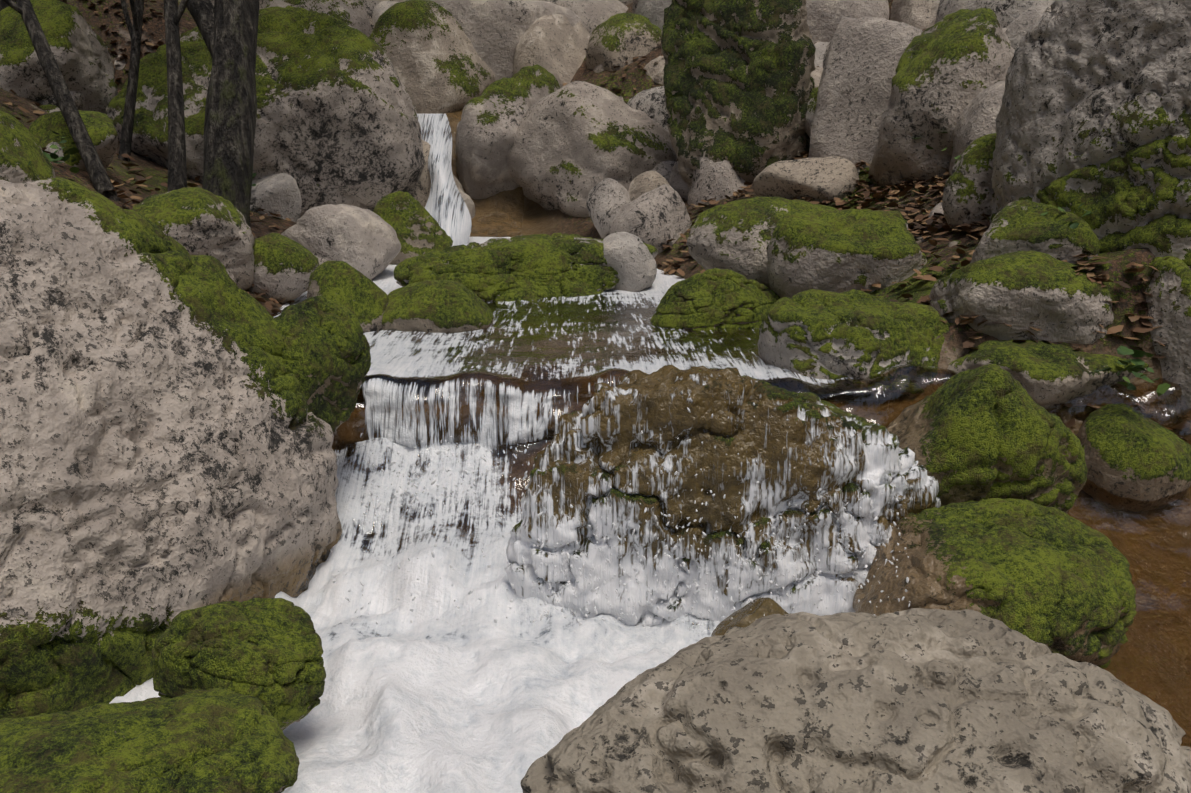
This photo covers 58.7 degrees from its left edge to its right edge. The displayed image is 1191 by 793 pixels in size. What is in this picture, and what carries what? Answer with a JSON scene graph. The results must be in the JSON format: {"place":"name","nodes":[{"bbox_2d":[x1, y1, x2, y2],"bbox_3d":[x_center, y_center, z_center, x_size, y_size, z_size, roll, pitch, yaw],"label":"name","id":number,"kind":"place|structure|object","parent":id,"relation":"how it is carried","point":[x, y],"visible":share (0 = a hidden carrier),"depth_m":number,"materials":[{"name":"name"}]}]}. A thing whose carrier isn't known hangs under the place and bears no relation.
{"place":"outdoors","nodes":[
{"label":"outdoors","id":0,"kind":"place"},
{"bbox_2d":[0,0,1190,746],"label":"ground","id":1,"kind":"structure","parent":0,"point":[510,212],"depth_m":3.33,"materials":[{"name":"soil"}]},
{"bbox_2d":[0,0,14,10],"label":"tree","id":2,"kind":"object","parent":1,"relation":"on","point":[3,5],"visible":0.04,"depth_m":6.87,"materials":[{"name":"green plant"}]},
{"bbox_2d":[0,111,54,183],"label":"boulder","id":3,"kind":"object","parent":1,"relation":"on","point":[20,148],"visible":0.5,"depth_m":4.17,"materials":[{"name":"plant"}]},
{"bbox_2d":[39,104,60,112],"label":"stone","id":4,"kind":"object","parent":1,"relation":"on","point":[48,108],"visible":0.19,"depth_m":6.25,"materials":[{"name":"stone"}]},
{"bbox_2d":[44,142,63,161],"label":"stone","id":5,"kind":"object","parent":1,"relation":"on","point":[59,152],"visible":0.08,"depth_m":4.95,"materials":[{"name":"stone"}]},
{"bbox_2d":[0,0,117,113],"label":"boulder","id":6,"kind":"object","parent":1,"relation":"on","point":[79,48],"visible":0.6,"depth_m":6.27,"materials":[{"name":"stone"}]},
{"bbox_2d":[2,0,120,201],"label":"tree","id":7,"kind":"object","parent":1,"relation":"on","point":[95,169],"visible":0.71,"depth_m":4.85,"materials":[{"name":"grey plant"}]},
{"bbox_2d":[40,91,85,110],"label":"boulder","id":8,"kind":"object","parent":1,"relation":"on","point":[78,99],"visible":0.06,"depth_m":6.35,"materials":[{"name":"stone"}]},
{"bbox_2d":[28,110,117,170],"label":"boulder","id":9,"kind":"object","parent":1,"relation":"on","point":[101,130],"visible":0.42,"depth_m":5.01,"materials":[{"name":"plant"}]},
{"bbox_2d":[114,55,125,69],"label":"stone","id":10,"kind":"object","parent":1,"relation":"on","point":[119,64],"visible":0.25,"depth_m":7.02,"materials":[{"name":"stone"}]},
{"bbox_2d":[118,0,143,161],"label":"tree","id":11,"kind":"object","parent":1,"relation":"on","point":[137,10],"visible":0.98,"depth_m":6.01,"materials":[{"name":"black plant"}]},
{"bbox_2d":[0,177,341,718],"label":"boulder","id":12,"kind":"object","parent":1,"relation":"on","point":[167,454],"visible":0.75,"depth_m":2.31,"materials":[{"name":"stone"}]},
{"bbox_2d":[276,296,370,431],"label":"moss boulder","id":13,"kind":"object","parent":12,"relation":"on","point":[326,355],"visible":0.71,"depth_m":2.78,"materials":[{"name":"plant"}]},
{"bbox_2d":[163,0,188,191],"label":"tree","id":14,"kind":"object","parent":1,"relation":"on","point":[177,167],"visible":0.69,"depth_m":4.94,"materials":[{"name":"grey plant"}]},
{"bbox_2d":[132,187,254,290],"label":"boulder","id":15,"kind":"object","parent":1,"relation":"on","point":[195,221],"visible":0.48,"depth_m":4.23,"materials":[{"name":"stone"}]},
{"bbox_2d":[186,0,259,227],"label":"tree","id":16,"kind":"object","parent":1,"relation":"on","point":[228,29],"visible":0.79,"depth_m":4.88,"materials":[{"name":"grey plant"}]},
{"bbox_2d":[226,268,234,281],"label":"stone","id":17,"kind":"object","parent":1,"relation":"on","point":[231,275],"visible":0.15,"depth_m":4.36,"materials":[{"name":"stone"}]},
{"bbox_2d":[152,598,325,730],"bbox_3d":[-0.681,0.522,2.046,0.319,0.266,0.258,5,13,22],"label":"boulder","id":18,"kind":"object","parent":1,"relation":"on","point":[267,652],"visible":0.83,"depth_m":1.96,"materials":[{"name":"stone"}]},
{"bbox_2d":[259,0,268,9],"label":"stone","id":19,"kind":"object","parent":1,"relation":"on","point":[263,3],"depth_m":7.55,"materials":[{"name":"stone"}]},
{"bbox_2d":[105,5,424,217],"bbox_3d":[-2.080,-1.642,6.821,1.976,1.715,1.545,0,12,-1],"label":"boulder","id":20,"kind":"object","parent":1,"relation":"on","point":[337,122],"visible":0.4,"depth_m":6.32,"materials":[{"name":"stone"}]},
{"bbox_2d":[250,173,301,222],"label":"stone","id":21,"kind":"object","parent":1,"relation":"on","point":[276,193],"visible":0.46,"depth_m":6.14,"materials":[{"name":"stone"}]},
{"bbox_2d":[247,233,318,302],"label":"boulder","id":22,"kind":"object","parent":1,"relation":"on","point":[285,267],"visible":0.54,"depth_m":4.51,"materials":[{"name":"plant"}]},
{"bbox_2d":[265,0,371,36],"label":"stone","id":23,"kind":"object","parent":1,"relation":"on","point":[353,13],"visible":0.08,"depth_m":7.71,"materials":[{"name":"stone"}]},
{"bbox_2d":[281,204,400,279],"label":"boulder","id":24,"kind":"object","parent":1,"relation":"on","point":[366,243],"visible":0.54,"depth_m":5.17,"materials":[{"name":"stone"}]},
{"bbox_2d":[307,261,388,332],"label":"boulder","id":25,"kind":"object","parent":1,"relation":"on","point":[361,297],"visible":0.67,"depth_m":3.97,"materials":[{"name":"plant"}]},
{"bbox_2d":[368,15,372,30],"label":"stone","id":26,"kind":"object","parent":1,"relation":"on","point":[370,20],"visible":0.04,"depth_m":8.38,"materials":[{"name":"stone"}]},
{"bbox_2d":[364,0,393,17],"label":"stone","id":27,"kind":"object","parent":1,"relation":"on","point":[370,5],"depth_m":8.41,"materials":[{"name":"stone"}]},
{"bbox_2d":[372,1,398,26],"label":"stone","id":28,"kind":"object","parent":1,"relation":"on","point":[380,8],"visible":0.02,"depth_m":8.37,"materials":[{"name":"stone"}]},
{"bbox_2d":[373,191,452,264],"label":"boulder","id":29,"kind":"object","parent":1,"relation":"on","point":[411,221],"visible":0.58,"depth_m":5.71,"materials":[{"name":"plant"}]},
{"bbox_2d":[369,0,494,113],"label":"stone","id":30,"kind":"object","parent":1,"relation":"on","point":[440,65],"visible":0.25,"depth_m":7.54,"materials":[{"name":"stone"}]},
{"bbox_2d":[406,140,463,207],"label":"stone","id":31,"kind":"object","parent":1,"relation":"on","point":[419,191],"visible":0.04,"depth_m":6.80,"materials":[{"name":"stone"}]},
{"bbox_2d":[382,280,493,332],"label":"boulder","id":32,"kind":"object","parent":1,"relation":"on","point":[442,306],"visible":0.75,"depth_m":3.98,"materials":[{"name":"plant"}]},
{"bbox_2d":[458,189,474,218],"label":"stone","id":33,"kind":"object","parent":1,"relation":"on","point":[469,202],"visible":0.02,"depth_m":7.03,"materials":[{"name":"stone"}]},
{"bbox_2d":[430,0,584,80],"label":"stone","id":34,"kind":"object","parent":1,"relation":"on","point":[494,31],"visible":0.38,"depth_m":7.82,"materials":[{"name":"stone"}]},
{"bbox_2d":[456,64,560,198],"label":"boulder","id":35,"kind":"object","parent":1,"relation":"on","point":[493,114],"visible":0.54,"depth_m":7.05,"materials":[{"name":"stone"}]},
{"bbox_2d":[393,233,657,308],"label":"boulder","id":36,"kind":"object","parent":1,"relation":"on","point":[527,267],"visible":0.69,"depth_m":4.77,"materials":[{"name":"plant"}]},
{"bbox_2d":[513,14,590,86],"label":"stone","id":37,"kind":"object","parent":1,"relation":"on","point":[555,45],"visible":0.33,"depth_m":7.79,"materials":[{"name":"stone"}]},
{"bbox_2d":[537,0,628,34],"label":"boulder","id":38,"kind":"object","parent":1,"relation":"on","point":[592,14],"visible":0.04,"depth_m":8.41,"materials":[{"name":"stone"}]},
{"bbox_2d":[506,81,677,216],"bbox_3d":[0.154,-1.538,7.141,1.316,1.109,1.092,8,14,33],"label":"boulder","id":39,"kind":"object","parent":1,"relation":"on","point":[575,142],"visible":0.48,"depth_m":6.73,"materials":[{"name":"stone"}]},
{"bbox_2d":[0,0,1190,442],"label":"leaf litter","id":40,"kind":"object","parent":1,"relation":"on","point":[1100,278],"visible":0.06,"depth_m":4.59,"materials":[{"name":"brown plant"}]},
{"bbox_2d":[27,93,1170,395],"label":"rock plants","id":41,"kind":"object","parent":1,"relation":"on","point":[1129,385],"visible":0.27,"depth_m":3.17,"materials":[{"name":"green plant"}]},
{"bbox_2d":[593,64,604,72],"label":"stone","id":42,"kind":"object","parent":1,"relation":"on","point":[598,68],"visible":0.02,"depth_m":7.59,"materials":[{"name":"stone"}]},
{"bbox_2d":[586,178,630,238],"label":"boulder","id":43,"kind":"object","parent":1,"relation":"on","point":[608,199],"visible":0.62,"depth_m":6.23,"materials":[{"name":"stone"}]},
{"bbox_2d":[586,13,661,70],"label":"stone","id":44,"kind":"object","parent":1,"relation":"on","point":[621,40],"visible":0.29,"depth_m":7.51,"materials":[{"name":"stone"}]},
{"bbox_2d":[618,0,632,4],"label":"stone","id":45,"kind":"object","parent":1,"relation":"on","point":[626,2],"depth_m":8.74,"materials":[{"name":"stone"}]},
{"bbox_2d":[601,232,656,291],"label":"boulder","id":46,"kind":"object","parent":1,"relation":"on","point":[629,258],"visible":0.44,"depth_m":4.89,"materials":[{"name":"stone"}]},
{"bbox_2d":[632,0,638,13],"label":"stone","id":47,"kind":"object","parent":1,"relation":"on","point":[635,4],"depth_m":8.06,"materials":[{"name":"stone"}]},
{"bbox_2d":[627,86,668,130],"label":"stone","id":48,"kind":"object","parent":1,"relation":"on","point":[651,103],"visible":0.12,"depth_m":6.98,"materials":[{"name":"stone"}]},
{"bbox_2d":[628,170,668,200],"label":"stone","id":49,"kind":"object","parent":1,"relation":"on","point":[643,183],"visible":0.23,"depth_m":6.23,"materials":[{"name":"stone"}]},
{"bbox_2d":[609,184,691,253],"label":"boulder","id":50,"kind":"object","parent":1,"relation":"on","point":[658,217],"visible":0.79,"depth_m":5.66,"materials":[{"name":"stone"}]},
{"bbox_2d":[635,0,671,29],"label":"stone","id":51,"kind":"object","parent":1,"relation":"on","point":[652,11],"visible":0.12,"depth_m":7.59,"materials":[{"name":"stone"}]},
{"bbox_2d":[643,56,664,84],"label":"stone","id":52,"kind":"object","parent":1,"relation":"on","point":[652,68],"visible":0.02,"depth_m":7.30,"materials":[{"name":"stone"}]},
{"bbox_2d":[652,161,675,182],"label":"stone","id":53,"kind":"object","parent":1,"relation":"on","point":[664,169],"visible":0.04,"depth_m":6.68,"materials":[{"name":"stone"}]},
{"bbox_2d":[669,161,689,200],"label":"boulder","id":54,"kind":"object","parent":1,"relation":"on","point":[679,184],"visible":0.1,"depth_m":6.30,"materials":[{"name":"stone"}]},
{"bbox_2d":[651,268,780,340],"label":"boulder","id":55,"kind":"object","parent":1,"relation":"on","point":[712,299],"visible":0.85,"depth_m":4.04,"materials":[{"name":"plant"}]},
{"bbox_2d":[687,152,747,205],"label":"stone","id":56,"kind":"object","parent":1,"relation":"on","point":[716,180],"visible":0.23,"depth_m":6.01,"materials":[{"name":"stone"}]},
{"bbox_2d":[504,364,941,626],"bbox_3d":[0.312,0.352,2.720,1.072,0.922,0.576,0,12,-1],"label":"boulder","id":57,"kind":"object","parent":1,"relation":"on","point":[592,452],"visible":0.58,"depth_m":2.47,"materials":[{"name":"brown stone"}]},
{"bbox_2d":[661,0,815,185],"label":"mossy boulder","id":58,"kind":"object","parent":1,"relation":"on","point":[738,82],"visible":0.71,"depth_m":6.00,"materials":[{"name":"plant"}]},
{"bbox_2d":[711,597,788,636],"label":"wet boulder","id":59,"kind":"object","parent":1,"relation":"on","point":[745,616],"visible":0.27,"depth_m":2.22,"materials":[{"name":"brown stone"}]},
{"bbox_2d":[686,196,836,289],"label":"boulder","id":60,"kind":"object","parent":1,"relation":"on","point":[735,236],"visible":0.38,"depth_m":4.46,"materials":[{"name":"stone"}]},
{"bbox_2d":[753,156,858,202],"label":"boulder","id":61,"kind":"object","parent":1,"relation":"on","point":[819,179],"visible":0.75,"depth_m":5.41,"materials":[{"name":"stone"}]},
{"bbox_2d":[805,87,817,136],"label":"boulder","id":62,"kind":"object","parent":1,"relation":"on","point":[812,102],"depth_m":5.96,"materials":[{"name":"stone"}]},
{"bbox_2d":[811,67,822,86],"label":"stone","id":63,"kind":"object","parent":1,"relation":"on","point":[816,73],"visible":0.02,"depth_m":6.49,"materials":[{"name":"stone"}]},
{"bbox_2d":[814,42,829,67],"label":"stone","id":64,"kind":"object","parent":1,"relation":"on","point":[820,50],"depth_m":6.96,"materials":[{"name":"stone"}]},
{"bbox_2d":[823,40,831,67],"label":"stone","id":65,"kind":"object","parent":1,"relation":"on","point":[826,52],"visible":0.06,"depth_m":6.93,"materials":[{"name":"stone"}]},
{"bbox_2d":[806,0,889,43],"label":"stone","id":66,"kind":"object","parent":1,"relation":"on","point":[824,17],"visible":0.06,"depth_m":6.95,"materials":[{"name":"stone"}]},
{"bbox_2d":[757,289,949,397],"bbox_3d":[0.857,-0.172,3.468,0.639,0.339,0.491,0,12,-1],"label":"boulder","id":67,"kind":"object","parent":1,"relation":"on","point":[828,335],"visible":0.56,"depth_m":3.30,"materials":[{"name":"plant"}]},
{"bbox_2d":[808,16,922,168],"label":"stone","id":68,"kind":"object","parent":1,"relation":"on","point":[864,55],"visible":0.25,"depth_m":5.57,"materials":[{"name":"stone"}]},
{"bbox_2d":[890,0,933,30],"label":"stone","id":69,"kind":"object","parent":1,"relation":"on","point":[916,13],"visible":0.19,"depth_m":6.72,"materials":[{"name":"stone"}]},
{"bbox_2d":[924,0,939,30],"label":"stone","id":70,"kind":"object","parent":1,"relation":"on","point":[934,7],"depth_m":6.65,"materials":[{"name":"stone"}]},
{"bbox_2d":[927,203,943,224],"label":"stone","id":71,"kind":"object","parent":1,"relation":"on","point":[937,208],"visible":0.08,"depth_m":4.47,"materials":[{"name":"stone"}]},
{"bbox_2d":[868,8,1014,187],"bbox_3d":[1.734,-1.385,5.182,0.766,1.008,0.753,0,12,-1],"label":"boulder","id":72,"kind":"object","parent":1,"relation":"on","point":[950,67],"visible":0.65,"depth_m":4.90,"materials":[{"name":"stone"}]},
{"bbox_2d":[948,240,960,246],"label":"stone","id":73,"kind":"object","parent":1,"relation":"on","point":[954,243],"visible":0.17,"depth_m":4.08,"materials":[{"name":"stone"}]},
{"bbox_2d":[942,133,996,231],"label":"boulder","id":74,"kind":"object","parent":1,"relation":"on","point":[968,191],"visible":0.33,"depth_m":4.14,"materials":[{"name":"stone"}]},
{"bbox_2d":[948,80,1004,176],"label":"stone","id":75,"kind":"object","parent":1,"relation":"on","point":[978,115],"visible":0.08,"depth_m":4.60,"materials":[{"name":"stone"}]},
{"bbox_2d":[935,0,1034,27],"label":"stone","id":76,"kind":"object","parent":1,"relation":"on","point":[1007,12],"visible":0.02,"depth_m":5.79,"materials":[{"name":"stone"}]},
{"bbox_2d":[887,364,1087,512],"bbox_3d":[0.962,0.173,2.798,0.547,0.574,0.529,0,12,-1],"label":"moss boulder","id":77,"kind":"object","parent":1,"relation":"on","point":[987,431],"visible":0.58,"depth_m":2.56,"materials":[{"name":"plant"}]},
{"bbox_2d":[853,498,1136,668],"bbox_3d":[0.902,0.437,2.447,0.623,0.373,0.570,0,12,-1],"label":"moss boulder","id":78,"kind":"object","parent":1,"relation":"on","point":[1055,580],"visible":0.69,"depth_m":2.28,"materials":[{"name":"plant"}]},
{"bbox_2d":[1002,28,1010,45],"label":"stone","id":79,"kind":"object","parent":1,"relation":"on","point":[1006,37],"visible":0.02,"depth_m":5.74,"materials":[{"name":"stone"}]},
{"bbox_2d":[1005,0,1053,49],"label":"stone","id":80,"kind":"object","parent":1,"relation":"on","point":[1018,28],"visible":0.17,"depth_m":5.68,"materials":[{"name":"stone"}]},
{"bbox_2d":[970,200,1099,264],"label":"boulder","id":81,"kind":"object","parent":1,"relation":"on","point":[1021,225],"visible":0.5,"depth_m":3.49,"materials":[{"name":"plant"}]},
{"bbox_2d":[947,340,1148,411],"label":"boulder","id":82,"kind":"object","parent":1,"relation":"on","point":[1048,375],"visible":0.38,"depth_m":3.20,"materials":[{"name":"plant"}]},
{"bbox_2d":[988,0,1190,269],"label":"cliff boulder","id":83,"kind":"object","parent":1,"relation":"on","point":[1094,115],"visible":0.52,"depth_m":3.43,"materials":[{"name":"stone"}]},
{"bbox_2d":[1077,403,1190,512],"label":"boulder","id":84,"kind":"object","parent":1,"relation":"on","point":[1133,454],"visible":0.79,"depth_m":3.04,"materials":[{"name":"plant"}]},
{"bbox_2d":[1145,256,1190,422],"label":"boulder","id":85,"kind":"object","parent":1,"relation":"on","point":[1168,287],"visible":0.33,"depth_m":3.21,"materials":[{"name":"stone"}]},
{"bbox_2d":[109,237,1190,792],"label":"stream water","id":86,"kind":"structure","parent":0,"point":[477,701],"depth_m":2.67,"materials":[{"name":"white liquid"}]},
{"bbox_2d":[0,688,299,792],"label":"mossy boulder","id":87,"kind":"object","parent":86,"relation":"on","point":[219,740],"visible":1,"depth_m":1.56,"materials":[{"name":"plant"}]},
{"bbox_2d":[417,114,471,245],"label":"waterfall","id":88,"kind":"structure","parent":86,"relation":"on","point":[446,208],"depth_m":6.60,"materials":[{"name":"liquid"}]},
{"bbox_2d":[331,403,910,626],"bbox_3d":[-0.644,-0.259,4.390,1.294,0.822,5.155,-4,13,-19],"label":"water spray","id":89,"kind":"object","parent":86,"relation":"on","point":[665,547],"visible":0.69,"depth_m":2.38,"materials":[{"name":"white liquid"}]},
{"bbox_2d":[766,209,926,298],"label":"boulder","id":90,"kind":"object","parent":86,"relation":"on","point":[838,251],"visible":0.73,"depth_m":4.00,"materials":[{"name":"plant"}]},
{"bbox_2d":[521,608,1190,792],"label":"boulder","id":91,"kind":"object","parent":86,"relation":"in","point":[916,700],"visible":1,"depth_m":1.12,"materials":[{"name":"beige stone"}]},
{"bbox_2d":[929,250,1113,343],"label":"boulder","id":92,"kind":"object","parent":86,"relation":"on","point":[1062,301],"visible":0.67,"depth_m":3.28,"materials":[{"name":"stone"}]}
]}

